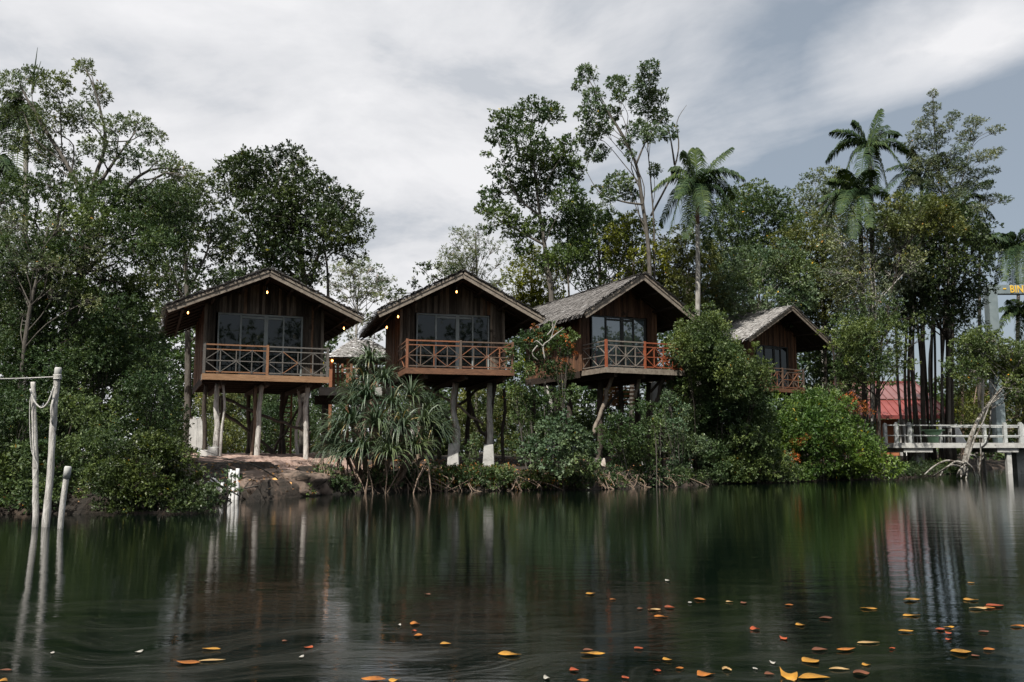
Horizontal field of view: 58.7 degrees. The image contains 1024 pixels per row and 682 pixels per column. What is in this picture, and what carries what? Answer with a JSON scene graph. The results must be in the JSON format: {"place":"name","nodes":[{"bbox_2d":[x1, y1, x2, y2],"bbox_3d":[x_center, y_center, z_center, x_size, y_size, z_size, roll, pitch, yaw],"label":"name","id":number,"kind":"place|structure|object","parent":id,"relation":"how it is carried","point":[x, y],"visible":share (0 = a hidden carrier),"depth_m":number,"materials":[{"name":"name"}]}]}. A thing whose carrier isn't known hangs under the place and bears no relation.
{"place":"outdoors","nodes":[
{"label":"outdoors","id":0,"kind":"place"},
{"bbox_2d":[186,453,362,475],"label":"sandy ground","id":1,"kind":"structure","parent":0,"point":[291,459],"depth_m":28.62,"materials":[{"name":"sand"}]},
{"bbox_2d":[158,267,366,458],"bbox_3d":[-9.536,1.252,33.474,6.637,6.513,8.345,3,-7,-22],"label":"stilt cabin","id":2,"kind":"object","parent":1,"relation":"on","point":[266,330],"visible":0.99,"depth_m":31.12,"materials":[{"name":"brown wood"}]},
{"bbox_2d":[216,312,302,375],"bbox_3d":[-8.611,0.163,31.134,2.820,2.150,0.080,3,-7,-22],"label":"sliding door","id":3,"kind":"structure","parent":2,"relation":"in","point":[233,328],"depth_m":31.12,"materials":[{"name":"clear glass"}]},
{"bbox_2d":[281,394,292,453],"bbox_3d":[-9.131,3.370,36.863,0.427,2.595,0.060,0,-7,0],"label":"wooden ladder","id":4,"kind":"object","parent":1,"relation":"on","point":[290,417],"visible":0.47,"depth_m":36.83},
{"bbox_2d":[0,452,1004,514],"bbox_3d":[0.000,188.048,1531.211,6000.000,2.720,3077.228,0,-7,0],"label":"ground","id":5,"kind":"structure","parent":0,"point":[282,485],"depth_m":25.74,"materials":[{"name":"soil"}]},
{"bbox_2d":[0,154,26,236],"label":"palm tree","id":6,"kind":"object","parent":5,"relation":"on","point":[5,162],"visible":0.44,"depth_m":34.71,"materials":[{"name":"green plant"}]},
{"bbox_2d":[0,47,57,408],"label":"palm tree","id":7,"kind":"object","parent":5,"relation":"on","point":[3,128],"visible":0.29,"depth_m":36.97,"materials":[{"name":"green plant"}]},
{"bbox_2d":[0,206,124,410],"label":"broadleaf tree","id":8,"kind":"object","parent":5,"relation":"on","point":[31,302],"visible":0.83,"depth_m":20.21,"materials":[{"name":"green plant"}]},
{"bbox_2d":[0,383,132,498],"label":"bank bush","id":9,"kind":"object","parent":5,"relation":"on","point":[90,444],"visible":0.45,"depth_m":18.02,"materials":[{"name":"green plant"}]},
{"bbox_2d":[0,313,190,479],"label":"thicket","id":10,"kind":"object","parent":5,"relation":"on","point":[97,370],"visible":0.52,"depth_m":20.44,"materials":[{"name":"green plant"}]},
{"bbox_2d":[0,167,208,436],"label":"broadleaf tree","id":11,"kind":"object","parent":5,"relation":"on","point":[147,219],"visible":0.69,"depth_m":21.20,"materials":[{"name":"green plant"}]},
{"bbox_2d":[0,57,208,463],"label":"broadleaf tree","id":12,"kind":"object","parent":5,"relation":"on","point":[68,116],"visible":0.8,"depth_m":23.29,"materials":[{"name":"green plant"}]},
{"bbox_2d":[68,268,176,415],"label":"broadleaf tree","id":13,"kind":"object","parent":5,"relation":"on","point":[145,334],"visible":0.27,"depth_m":23.03,"materials":[{"name":"green plant"}]},
{"bbox_2d":[139,349,194,447],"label":"thicket","id":14,"kind":"object","parent":5,"relation":"on","point":[180,421],"visible":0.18,"depth_m":26.86,"materials":[{"name":"green plant"}]},
{"bbox_2d":[85,426,277,512],"bbox_3d":[-6.797,3.047,20.006,2.983,2.208,7.221,0,-7,0],"label":"bank bush","id":15,"kind":"object","parent":5,"relation":"on","point":[147,488],"visible":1,"depth_m":17.13,"materials":[{"name":"green plant"}]},
{"bbox_2d":[133,171,246,453],"bbox_3d":[-13.549,-1.159,37.507,4.444,12.047,4.950,3,-8,-24],"label":"broadleaf tree","id":16,"kind":"object","parent":5,"relation":"on","point":[159,281],"visible":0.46,"depth_m":37.23,"materials":[{"name":"green plant"}]},
{"bbox_2d":[189,417,202,453],"bbox_3d":[-10.536,3.280,30.386,0.475,1.499,0.102,0,-7,0],"label":"board screen","id":17,"kind":"object","parent":5,"relation":"on","point":[196,432],"visible":0.72,"depth_m":30.37,"materials":[{"name":"wood"}]},
{"bbox_2d":[191,392,252,452],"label":"bush","id":18,"kind":"object","parent":5,"relation":"on","point":[209,405],"visible":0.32,"depth_m":55.38,"materials":[{"name":"green plant"}]},
{"bbox_2d":[207,468,239,499],"bbox_3d":[-7.091,3.581,22.124,0.938,0.962,0.253,0,-7,0],"label":"stake fence","id":19,"kind":"object","parent":5,"relation":"on","point":[234,496],"visible":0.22,"depth_m":22.11,"materials":[{"name":"white paint"}]},
{"bbox_2d":[194,412,263,453],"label":"bush","id":20,"kind":"object","parent":5,"relation":"on","point":[231,442],"visible":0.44,"depth_m":45.23,"materials":[{"name":"green plant"}]},
{"bbox_2d":[240,478,260,494],"bbox_3d":[-6.905,3.909,23.638,1.167,0.727,1.089,0,-7,0],"label":"bank rock","id":21,"kind":"object","parent":5,"relation":"on","point":[243,483],"visible":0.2,"depth_m":23.30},
{"bbox_2d":[235,394,321,453],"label":"bush","id":22,"kind":"object","parent":5,"relation":"on","point":[266,421],"visible":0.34,"depth_m":51.39,"materials":[{"name":"green plant"}]},
{"bbox_2d":[240,468,326,495],"bbox_3d":[-6.335,3.889,24.650,2.726,0.875,2.327,0,-7,0],"label":"bank rock","id":23,"kind":"object","parent":5,"relation":"on","point":[301,479],"visible":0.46,"depth_m":23.95,"materials":[{"name":"stone"}]},
{"bbox_2d":[205,139,376,453],"bbox_3d":[-10.519,-2.337,42.526,8.596,15.571,6.404,0,-7,0],"label":"broadleaf tree","id":24,"kind":"object","parent":5,"relation":"on","point":[288,237],"visible":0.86,"depth_m":41.86,"materials":[{"name":"green plant"}]},
{"bbox_2d":[238,356,344,452],"bbox_3d":[-13.752,3.316,56.013,7.094,7.493,4.509,0,-7,0],"label":"bush","id":25,"kind":"object","parent":5,"relation":"on","point":[243,411],"visible":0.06,"depth_m":55.90,"materials":[{"name":"green plant"}]},
{"bbox_2d":[312,472,332,494],"bbox_3d":[-5.502,4.070,25.026,1.283,0.922,1.254,2,-7,-14],"label":"bank rock","id":26,"kind":"object","parent":5,"relation":"on","point":[325,489],"visible":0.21,"depth_m":24.72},
{"bbox_2d":[314,364,399,453],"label":"raised walkway","id":27,"kind":"structure","parent":5,"relation":"on","point":[323,400],"depth_m":37.32,"materials":[{"name":"wood"}]},
{"bbox_2d":[325,339,393,454],"bbox_3d":[-6.644,2.548,41.592,3.354,5.305,3.308,0,-7,0],"label":"gazebo","id":28,"kind":"object","parent":5,"relation":"on","point":[340,356],"visible":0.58,"depth_m":40.67,"materials":[{"name":"grey wood"}]},
{"bbox_2d":[317,255,402,385],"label":"broadleaf tree","id":29,"kind":"object","parent":5,"relation":"on","point":[352,273],"visible":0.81,"depth_m":60.46,"materials":[{"name":"green plant"}]},
{"bbox_2d":[307,339,467,493],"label":"screw pine","id":30,"kind":"object","parent":5,"relation":"on","point":[375,416],"visible":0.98,"depth_m":26.29,"materials":[{"name":"green plant"}]},
{"bbox_2d":[384,260,456,303],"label":"broadleaf tree","id":31,"kind":"object","parent":5,"relation":"on","point":[415,281],"visible":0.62,"depth_m":44.69,"materials":[{"name":"green plant"}]},
{"bbox_2d":[382,387,463,455],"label":"bush","id":32,"kind":"object","parent":5,"relation":"on","point":[427,432],"visible":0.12,"depth_m":47.40,"materials":[{"name":"green plant"}]},
{"bbox_2d":[356,269,545,466],"bbox_3d":[-2.522,1.362,34.757,6.324,7.141,7.813,2,-7,-15],"label":"stilt cabin","id":33,"kind":"object","parent":5,"relation":"on","point":[457,330],"visible":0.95,"depth_m":33.19,"materials":[{"name":"brown wood"}]},
{"bbox_2d":[416,313,488,368],"bbox_3d":[-2.163,0.120,33.300,2.710,2.200,0.080,2,-7,-15],"label":"sliding door","id":34,"kind":"structure","parent":33,"relation":"in","point":[446,327],"depth_m":33.31,"materials":[{"name":"clear glass"}]},
{"bbox_2d":[306,462,612,494],"bbox_3d":[-2.300,3.954,26.567,11.730,0.838,2.209,4,-8,-29],"label":"ground cover","id":35,"kind":"object","parent":5,"relation":"on","point":[471,469],"visible":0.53,"depth_m":27.36,"materials":[{"name":"green plant"}]},
{"bbox_2d":[3,457,921,505],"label":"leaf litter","id":36,"kind":"object","parent":5,"relation":"on","point":[370,467],"visible":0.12,"depth_m":26.68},
{"bbox_2d":[434,223,513,452],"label":"broadleaf tree","id":37,"kind":"object","parent":5,"relation":"on","point":[474,254],"visible":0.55,"depth_m":54.70,"materials":[{"name":"green plant"}]},
{"bbox_2d":[456,431,510,469],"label":"bush","id":38,"kind":"object","parent":5,"relation":"on","point":[470,449],"visible":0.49,"depth_m":30.59,"materials":[{"name":"green plant"}]},
{"bbox_2d":[0,438,967,513],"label":"shrubs","id":39,"kind":"object","parent":5,"relation":"on","point":[10,485],"visible":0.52,"depth_m":26.67,"materials":[{"name":"green plant"}]},
{"bbox_2d":[0,414,969,511],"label":"shrubs","id":40,"kind":"object","parent":5,"relation":"on","point":[539,479],"visible":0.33,"depth_m":27.25,"materials":[{"name":"green plant"}]},
{"bbox_2d":[441,384,529,455],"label":"bush","id":41,"kind":"object","parent":5,"relation":"on","point":[497,417],"visible":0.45,"depth_m":46.62,"materials":[{"name":"green plant"}]},
{"bbox_2d":[0,274,1021,459],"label":"wood","id":42,"kind":"object","parent":5,"relation":"on","point":[591,396],"visible":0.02,"depth_m":75.13,"materials":[{"name":"green plant"}]},
{"bbox_2d":[355,472,706,492],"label":"waterside twigs","id":43,"kind":"object","parent":5,"relation":"on","point":[538,485],"visible":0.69,"depth_m":27.36,"materials":[{"name":"brown plant"}]},
{"bbox_2d":[473,94,598,452],"bbox_3d":[1.146,-3.480,44.571,6.320,18.384,4.921,0,-7,0],"label":"broadleaf tree","id":44,"kind":"object","parent":5,"relation":"on","point":[580,217],"visible":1,"depth_m":44.96,"materials":[{"name":"green plant"}]},
{"bbox_2d":[499,244,572,422],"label":"broadleaf tree","id":45,"kind":"object","parent":5,"relation":"on","point":[525,297],"visible":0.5,"depth_m":50.29,"materials":[{"name":"green plant"}]},
{"bbox_2d":[503,320,583,471],"bbox_3d":[1.102,1.902,31.272,2.757,5.390,1.920,1,-7,-8],"label":"bush","id":46,"kind":"object","parent":5,"relation":"on","point":[550,371],"visible":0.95,"depth_m":31.24,"materials":[{"name":"green plant"}]},
{"bbox_2d":[494,387,605,456],"bbox_3d":[2.009,4.128,45.154,5.883,4.473,3.934,0,-7,0],"label":"bush","id":47,"kind":"object","parent":5,"relation":"on","point":[583,420],"visible":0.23,"depth_m":44.46,"materials":[{"name":"green plant"}]},
{"bbox_2d":[516,408,601,489],"bbox_3d":[1.423,3.377,27.443,2.622,2.708,2.278,0,-7,0],"label":"bush","id":48,"kind":"object","parent":5,"relation":"on","point":[567,459],"visible":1,"depth_m":27.19,"materials":[{"name":"green plant"}]},
{"bbox_2d":[216,464,955,507],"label":"bank roots","id":49,"kind":"object","parent":5,"relation":"on","point":[692,481],"visible":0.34,"depth_m":27.52,"materials":[{"name":"brown plant"}]},
{"bbox_2d":[549,200,650,447],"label":"broadleaf tree","id":50,"kind":"object","parent":5,"relation":"on","point":[602,218],"visible":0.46,"depth_m":50.69,"materials":[{"name":"green plant"}]},
{"bbox_2d":[517,272,698,465],"bbox_3d":[3.058,1.553,37.733,5.503,7.411,9.413,3,-8,-25],"label":"stilt cabin","id":51,"kind":"object","parent":5,"relation":"on","point":[618,325],"visible":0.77,"depth_m":35.15,"materials":[{"name":"red wood"}]},
{"bbox_2d":[590,315,646,368],"bbox_3d":[4.125,0.139,35.197,2.480,2.160,0.080,3,-8,-25],"label":"sliding door","id":52,"kind":"structure","parent":51,"relation":"in","point":[602,328],"depth_m":35.20,"materials":[{"name":"grey glass"}]},
{"bbox_2d":[650,368,682,410],"bbox_3d":[6.516,2.098,38.781,1.322,1.854,1.700,0,-7,0],"label":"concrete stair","id":53,"kind":"object","parent":51,"relation":"attached to","point":[653,394],"visible":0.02,"depth_m":38.04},
{"bbox_2d":[597,384,636,450],"bbox_3d":[4.519,3.430,38.986,1.703,3.324,0.430,0,-7,0],"label":"slatted screen","id":54,"kind":"object","parent":5,"relation":"on","point":[612,391],"visible":0.3,"depth_m":39.11,"materials":[{"name":"brown wood"}]},
{"bbox_2d":[570,57,685,451],"bbox_3d":[6.272,-4.591,46.895,6.433,21.203,3.264,0,-7,0],"label":"broadleaf tree","id":55,"kind":"object","parent":5,"relation":"on","point":[649,97],"visible":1,"depth_m":47.62,"materials":[{"name":"green plant"}]},
{"bbox_2d":[573,401,683,457],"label":"bush","id":56,"kind":"object","parent":5,"relation":"on","point":[665,454],"visible":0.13,"depth_m":42.98,"materials":[{"name":"green plant"}]},
{"bbox_2d":[594,398,668,486],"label":"bush","id":57,"kind":"object","parent":5,"relation":"on","point":[612,448],"visible":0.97,"depth_m":30.15,"materials":[{"name":"green plant"}]},
{"bbox_2d":[596,209,671,438],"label":"broadleaf tree","id":58,"kind":"object","parent":5,"relation":"on","point":[634,263],"visible":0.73,"depth_m":48.07,"materials":[{"name":"green plant"}]},
{"bbox_2d":[650,388,712,472],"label":"bush","id":59,"kind":"object","parent":5,"relation":"on","point":[680,437],"visible":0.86,"depth_m":32.22,"materials":[{"name":"green plant"}]},
{"bbox_2d":[639,224,734,405],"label":"broadleaf tree","id":60,"kind":"object","parent":5,"relation":"on","point":[684,280],"visible":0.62,"depth_m":49.17,"materials":[{"name":"green plant"}]},
{"bbox_2d":[651,147,745,404],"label":"palm tree","id":61,"kind":"object","parent":5,"relation":"on","point":[698,185],"visible":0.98,"depth_m":46.02,"materials":[{"name":"green plant"}]},
{"bbox_2d":[664,300,778,483],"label":"broadleaf tree","id":62,"kind":"object","parent":5,"relation":"on","point":[736,367],"visible":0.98,"depth_m":32.73,"materials":[{"name":"green plant"}]},
{"bbox_2d":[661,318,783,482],"bbox_3d":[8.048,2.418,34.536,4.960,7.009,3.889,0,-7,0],"label":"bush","id":63,"kind":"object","parent":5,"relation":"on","point":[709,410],"visible":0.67,"depth_m":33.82,"materials":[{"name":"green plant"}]},
{"bbox_2d":[671,433,805,482],"bbox_3d":[8.398,4.560,33.718,5.087,2.293,2.150,0,-7,0],"label":"bush","id":64,"kind":"object","parent":5,"relation":"on","point":[780,469],"visible":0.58,"depth_m":33.52,"materials":[{"name":"green plant"}]},
{"bbox_2d":[660,305,831,436],"bbox_3d":[12.880,2.447,49.918,7.042,8.089,6.766,5,-8,-33],"label":"stilt cabin","id":65,"kind":"object","parent":5,"relation":"on","point":[780,345],"visible":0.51,"depth_m":48.70,"materials":[{"name":"red wood"}]},
{"bbox_2d":[755,345,788,388],"bbox_3d":[13.895,1.431,48.608,2.510,2.360,0.080,5,-8,-33],"label":"sliding door","id":66,"kind":"structure","parent":65,"relation":"in","point":[779,355],"depth_m":48.83,"materials":[{"name":"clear glass"}]},
{"bbox_2d":[702,177,806,311],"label":"broadleaf tree","id":67,"kind":"object","parent":5,"relation":"on","point":[742,201],"visible":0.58,"depth_m":55.48,"materials":[{"name":"green plant"}]},
{"bbox_2d":[693,236,834,402],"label":"broadleaf tree","id":68,"kind":"object","parent":5,"relation":"on","point":[804,302],"visible":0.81,"depth_m":49.54,"materials":[{"name":"green plant"}]},
{"bbox_2d":[766,203,868,456],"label":"broadleaf tree","id":69,"kind":"object","parent":5,"relation":"on","point":[819,257],"visible":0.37,"depth_m":52.42,"materials":[{"name":"green plant"}]},
{"bbox_2d":[788,165,847,385],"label":"broadleaf tree","id":70,"kind":"object","parent":5,"relation":"on","point":[823,190],"visible":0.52,"depth_m":71.43,"materials":[{"name":"green plant"}]},
{"bbox_2d":[792,382,860,459],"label":"bush","id":71,"kind":"object","parent":5,"relation":"on","point":[831,386],"visible":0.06,"depth_m":46.03,"materials":[{"name":"green plant"}]},
{"bbox_2d":[799,310,869,446],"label":"broadleaf tree","id":72,"kind":"object","parent":5,"relation":"on","point":[819,364],"visible":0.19,"depth_m":53.12,"materials":[{"name":"green plant"}]},
{"bbox_2d":[762,385,909,480],"bbox_3d":[12.635,4.111,37.291,6.172,4.798,4.330,0,-7,0],"label":"bush","id":73,"kind":"object","parent":5,"relation":"on","point":[815,423],"visible":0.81,"depth_m":36.58,"materials":[{"name":"green plant"}]},
{"bbox_2d":[827,310,873,446],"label":"broadleaf tree","id":74,"kind":"object","parent":5,"relation":"on","point":[839,367],"visible":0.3,"depth_m":42.93,"materials":[{"name":"green plant"}]},
{"bbox_2d":[815,169,887,456],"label":"palm tree","id":75,"kind":"object","parent":5,"relation":"on","point":[848,191],"visible":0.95,"depth_m":44.87,"materials":[{"name":"green plant"}]},
{"bbox_2d":[840,391,876,447],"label":"bush","id":76,"kind":"object","parent":5,"relation":"on","point":[861,408],"visible":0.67,"depth_m":38.88,"materials":[{"name":"plant"}]},
{"bbox_2d":[844,413,882,458],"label":"bush","id":77,"kind":"object","parent":5,"relation":"on","point":[870,424],"visible":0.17,"depth_m":43.05,"materials":[{"name":"green plant"}]},
{"bbox_2d":[825,108,909,456],"bbox_3d":[18.651,-2.957,47.128,4.734,18.690,3.756,3,-8,-24],"label":"palm tree","id":78,"kind":"object","parent":5,"relation":"on","point":[873,144],"visible":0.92,"depth_m":47.56,"materials":[{"name":"green plant"}]},
{"bbox_2d":[813,200,933,433],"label":"broadleaf tree","id":79,"kind":"object","parent":5,"relation":"on","point":[866,271],"visible":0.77,"depth_m":44.55,"materials":[{"name":"green plant"}]},
{"bbox_2d":[816,291,932,457],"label":"broadleaf tree","id":80,"kind":"object","parent":5,"relation":"on","point":[859,334],"visible":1,"depth_m":40.89,"materials":[{"name":"green plant"}]},
{"bbox_2d":[822,381,954,455],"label":"red roofed house","id":81,"kind":"structure","parent":5,"relation":"on","point":[889,412],"depth_m":61.10,"materials":[{"name":"metal"}]},
{"bbox_2d":[860,188,970,447],"bbox_3d":[19.731,-0.726,43.916,5.317,13.871,3.258,-2,-7,13],"label":"broadleaf tree","id":82,"kind":"object","parent":5,"relation":"on","point":[931,209],"visible":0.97,"depth_m":44.08,"materials":[{"name":"green plant"}]},
{"bbox_2d":[892,238,949,460],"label":"clumping palm","id":83,"kind":"object","parent":5,"relation":"on","point":[908,390],"visible":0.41,"depth_m":52.91,"materials":[{"name":"plant"}]},
{"bbox_2d":[885,149,960,460],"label":"palm tree","id":84,"kind":"object","parent":5,"relation":"on","point":[906,173],"visible":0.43,"depth_m":53.12,"materials":[{"name":"green plant"}]},
{"bbox_2d":[859,191,1006,459],"bbox_3d":[22.499,-0.573,49.181,8.885,15.221,7.393,0,-7,0],"label":"broadleaf tree","id":85,"kind":"object","parent":5,"relation":"on","point":[929,294],"visible":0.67,"depth_m":48.30,"materials":[{"name":"green plant"}]},
{"bbox_2d":[881,422,1023,473],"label":"boardwalk","id":86,"kind":"structure","parent":5,"relation":"on","point":[1014,457],"depth_m":47.88,"materials":[{"name":"wood"}]},
{"bbox_2d":[921,429,944,442],"bbox_3d":[23.154,5.238,50.034,1.226,0.720,1.226,0,-7,0],"label":"planter","id":87,"kind":"object","parent":86,"relation":"on","point":[933,439],"visible":0.96,"depth_m":49.77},
{"bbox_2d":[897,88,1014,459],"bbox_3d":[26.143,-3.910,52.296,6.551,22.817,3.432,0,-7,0],"label":"broadleaf tree","id":88,"kind":"object","parent":5,"relation":"on","point":[936,161],"visible":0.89,"depth_m":52.89,"materials":[{"name":"green plant"}]},
{"bbox_2d":[937,179,994,460],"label":"palm tree","id":89,"kind":"object","parent":5,"relation":"on","point":[976,195],"visible":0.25,"depth_m":54.09,"materials":[{"name":"green plant"}]},
{"bbox_2d":[936,393,1010,463],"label":"bush","id":90,"kind":"object","parent":5,"relation":"on","point":[967,399],"visible":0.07,"depth_m":66.21,"materials":[{"name":"green plant"}]},
{"bbox_2d":[952,312,995,471],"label":"broadleaf tree","id":91,"kind":"object","parent":5,"relation":"on","point":[982,403],"visible":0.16,"depth_m":50.80,"materials":[{"name":"green plant"}]},
{"bbox_2d":[936,350,1023,459],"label":"broadleaf tree","id":92,"kind":"object","parent":5,"relation":"on","point":[973,409],"visible":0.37,"depth_m":57.52,"materials":[{"name":"green plant"}]},
{"bbox_2d":[963,227,1008,469],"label":"palm tree","id":93,"kind":"object","parent":5,"relation":"on","point":[995,238],"visible":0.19,"depth_m":58.43,"materials":[{"name":"green plant"}]},
{"bbox_2d":[983,228,1023,441],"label":"palm tree","id":94,"kind":"object","parent":5,"relation":"on","point":[1013,249],"visible":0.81,"depth_m":62.42,"materials":[{"name":"plant"}]},
{"bbox_2d":[998,299,1023,423],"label":"palm tree","id":95,"kind":"object","parent":5,"relation":"on","point":[1012,310],"visible":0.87,"depth_m":58.29,"materials":[{"name":"green plant"}]},
{"bbox_2d":[0,468,1023,681],"bbox_3d":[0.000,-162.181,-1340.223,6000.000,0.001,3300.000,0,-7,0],"label":"water","id":96,"kind":"structure","parent":0,"point":[343,584],"depth_m":7.84,"materials":[{"name":"liquid"}]},
{"bbox_2d":[30,382,38,526],"bbox_3d":[-7.441,1.906,14.174,0.263,2.547,0.097,0,-7,0],"label":"wooden post","id":97,"kind":"object","parent":96,"relation":"in","point":[35,505],"visible":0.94,"depth_m":14.15,"materials":[{"name":"grey wood"}]},
{"bbox_2d":[41,367,61,526],"bbox_3d":[-7.177,1.791,14.176,0.149,2.775,0.163,6,-9,-42],"label":"wooden post","id":98,"kind":"object","parent":96,"relation":"in","point":[46,515],"visible":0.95,"depth_m":14.16,"materials":[{"name":"grey wood"}]},
{"bbox_2d":[0,374,61,379],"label":"rope","id":99,"kind":"object","parent":98,"relation":"attached to","point":[55,376],"visible":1,"depth_m":14.24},
{"bbox_2d":[29,386,54,479],"bbox_3d":[-7.339,1.430,14.131,0.391,1.455,0.024,0,-7,0],"label":"rope","id":100,"kind":"object","parent":98,"relation":"hanging from","point":[31,394],"visible":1,"depth_m":14.18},
{"bbox_2d":[57,466,71,528],"bbox_3d":[-6.792,2.519,13.797,0.158,1.237,0.105,0,-7,0],"label":"wooden post","id":101,"kind":"object","parent":96,"relation":"in","point":[65,483],"visible":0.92,"depth_m":13.79,"materials":[{"name":"grey wood"}]},
{"bbox_2d":[780,668,797,680],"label":"fallen leaf","id":102,"kind":"object","parent":96,"relation":"on","point":[791,676],"visible":1,"depth_m":4.67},
{"bbox_2d":[798,673,829,677],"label":"fallen leaf","id":103,"kind":"object","parent":96,"relation":"on","point":[809,675],"visible":1,"depth_m":4.67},
{"bbox_2d":[924,324,1023,478],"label":"broadleaf tree","id":104,"kind":"object","parent":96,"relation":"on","point":[1011,362],"visible":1,"depth_m":40.34,"materials":[{"name":"green plant"}]},
{"bbox_2d":[0,0,1023,451],"label":"sky","id":105,"kind":"structure","parent":0,"point":[390,99],"materials":[{"name":"white"}]},
{"bbox_2d":[955,424,965,442],"bbox_3d":[26.337,5.540,53.750,0.988,1.300,0.942,0,-7,0],"label":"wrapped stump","id":106,"kind":"object","parent":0,"point":[959,439],"visible":0.38,"depth_m":53.39,"materials":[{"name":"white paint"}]},
{"bbox_2d":[983,285,1023,442],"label":"gateway","id":107,"kind":"object","parent":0,"point":[991,311],"visible":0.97,"depth_m":52.53,"materials":[{"name":"grey paint"}]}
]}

